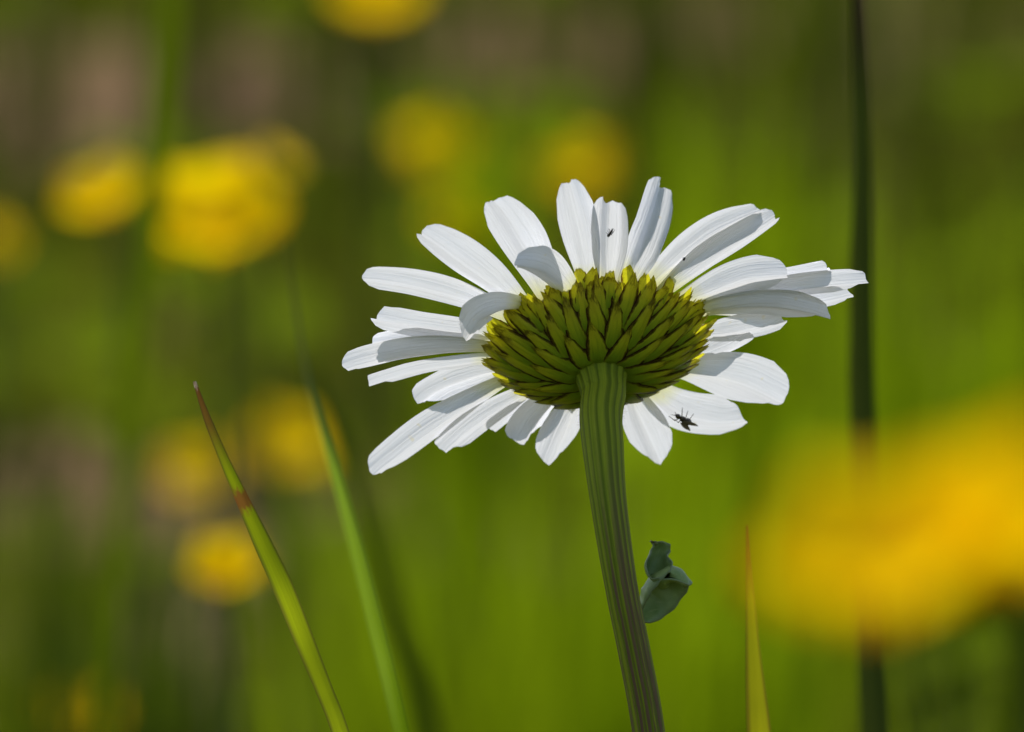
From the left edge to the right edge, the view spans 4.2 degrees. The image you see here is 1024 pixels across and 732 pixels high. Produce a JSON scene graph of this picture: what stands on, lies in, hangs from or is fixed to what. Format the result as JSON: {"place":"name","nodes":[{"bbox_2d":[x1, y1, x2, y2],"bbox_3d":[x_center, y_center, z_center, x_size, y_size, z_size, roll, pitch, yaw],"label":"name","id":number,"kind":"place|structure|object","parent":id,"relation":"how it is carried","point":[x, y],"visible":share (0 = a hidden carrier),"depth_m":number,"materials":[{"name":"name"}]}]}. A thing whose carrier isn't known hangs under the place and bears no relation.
{"place":"outdoors","nodes":[
{"label":"outdoors","id":0,"kind":"place"},
{"bbox_2d":[42,687,118,731],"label":"buttercup","id":1,"kind":"object","parent":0,"point":[59,718],"visible":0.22,"depth_m":2.70,"materials":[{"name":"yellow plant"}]},
{"bbox_2d":[0,0,1023,731],"bbox_3d":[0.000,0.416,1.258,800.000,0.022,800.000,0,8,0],"label":"ground","id":2,"kind":"structure","parent":0,"point":[106,106],"depth_m":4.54,"materials":[{"name":"green plant"}]},
{"bbox_2d":[0,221,19,255],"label":"buttercup","id":3,"kind":"object","parent":2,"relation":"on","point":[9,238],"visible":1,"depth_m":3.10,"materials":[{"name":"yellow plant"}]},
{"bbox_2d":[58,154,139,731],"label":"buttercup","id":4,"kind":"object","parent":2,"relation":"on","point":[107,188],"visible":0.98,"depth_m":2.35,"materials":[{"name":"yellow plant"}]},
{"bbox_2d":[97,0,179,731],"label":"grass stalk","id":5,"kind":"object","parent":2,"relation":"on","point":[154,167],"depth_m":1.95,"materials":[{"name":"green plant"}]},
{"bbox_2d":[162,442,238,645],"bbox_3d":[-0.087,0.073,3.396,0.044,0.105,0.017,-7,10,-40],"label":"buttercup","id":6,"kind":"object","parent":2,"relation":"on","point":[177,474],"visible":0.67,"depth_m":3.40,"materials":[{"name":"yellow plant"}]},
{"bbox_2d":[161,154,284,731],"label":"buttercup","id":7,"kind":"object","parent":2,"relation":"on","point":[215,209],"visible":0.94,"depth_m":2.30,"materials":[{"name":"yellow plant"}]},
{"bbox_2d":[186,530,261,731],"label":"buttercup","id":8,"kind":"object","parent":2,"relation":"on","point":[226,564],"visible":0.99,"depth_m":2.05,"materials":[{"name":"yellow plant"}]},
{"bbox_2d":[193,381,348,731],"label":"grass shoot","id":9,"kind":"object","parent":2,"relation":"on","point":[282,587],"depth_m":1.21,"materials":[{"name":"green plant"}]},
{"bbox_2d":[254,143,313,731],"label":"buttercup","id":10,"kind":"object","parent":2,"relation":"on","point":[279,160],"visible":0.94,"depth_m":2.61,"materials":[{"name":"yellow plant"}]},
{"bbox_2d":[246,408,372,691],"bbox_3d":[-0.045,0.066,3.415,0.020,0.113,0.047,6,10,38],"label":"buttercup","id":11,"kind":"object","parent":2,"relation":"on","point":[301,437],"visible":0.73,"depth_m":3.40,"materials":[{"name":"yellow plant"}]},
{"bbox_2d":[286,241,409,731],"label":"grass shoot","id":12,"kind":"object","parent":2,"relation":"on","point":[386,667],"depth_m":1.29,"materials":[{"name":"green plant"}]},
{"bbox_2d":[303,344,438,731],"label":"grass shoot","id":13,"kind":"object","parent":2,"relation":"on","point":[417,695],"depth_m":1.80,"materials":[{"name":"green plant"}]},
{"bbox_2d":[299,116,472,510],"bbox_3d":[-0.036,0.002,3.793,0.057,0.135,0.020,-7,11,-41],"label":"buttercup","id":14,"kind":"object","parent":2,"relation":"on","point":[414,141],"visible":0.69,"depth_m":3.80,"materials":[{"name":"yellow plant"}]},
{"bbox_2d":[334,0,474,657],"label":"buttercup","id":15,"kind":"object","parent":2,"relation":"on","point":[375,10],"visible":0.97,"depth_m":2.91,"materials":[{"name":"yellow plant"}]},
{"bbox_2d":[541,138,611,186],"bbox_3d":[0.039,-0.015,4.022,0.072,0.105,0.020,-8,11,-43],"label":"buttercup","id":16,"kind":"object","parent":2,"relation":"on","point":[582,163],"visible":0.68,"depth_m":4.00,"materials":[{"name":"yellow plant"}]},
{"bbox_2d":[342,177,867,731],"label":"daisy","id":17,"kind":"object","parent":2,"relation":"on","point":[606,343],"visible":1,"depth_m":1.20,"materials":[{"name":"white plant"}]},
{"bbox_2d":[606,229,614,236],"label":"thrips","id":18,"kind":"object","parent":17,"relation":"attached to","point":[610,233],"visible":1,"depth_m":1.19,"materials":[{"name":"black"}]},
{"bbox_2d":[669,408,697,430],"bbox_3d":[0.015,0.005,1.210,0.002,0.002,0.002,0,8,0],"label":"fly","id":19,"kind":"object","parent":17,"relation":"attached to","point":[685,422],"visible":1,"depth_m":1.21},
{"bbox_2d":[746,525,770,731],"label":"grass shoot","id":20,"kind":"object","parent":2,"relation":"on","point":[757,715],"depth_m":1.24,"materials":[{"name":"green plant"}]},
{"bbox_2d":[849,0,889,731],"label":"rush stem","id":21,"kind":"object","parent":2,"relation":"on","point":[873,688],"visible":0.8,"depth_m":1.39,"materials":[{"name":"green plant"}]},
{"bbox_2d":[743,437,1023,731],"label":"buttercup","id":22,"kind":"object","parent":2,"relation":"on","point":[867,543],"visible":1,"depth_m":0.62,"materials":[{"name":"yellow plant"}]},
{"bbox_2d":[905,416,1023,582],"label":"buttercup","id":23,"kind":"object","parent":2,"relation":"on","point":[940,496],"visible":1,"depth_m":0.62,"materials":[{"name":"yellow plant"}]}
]}

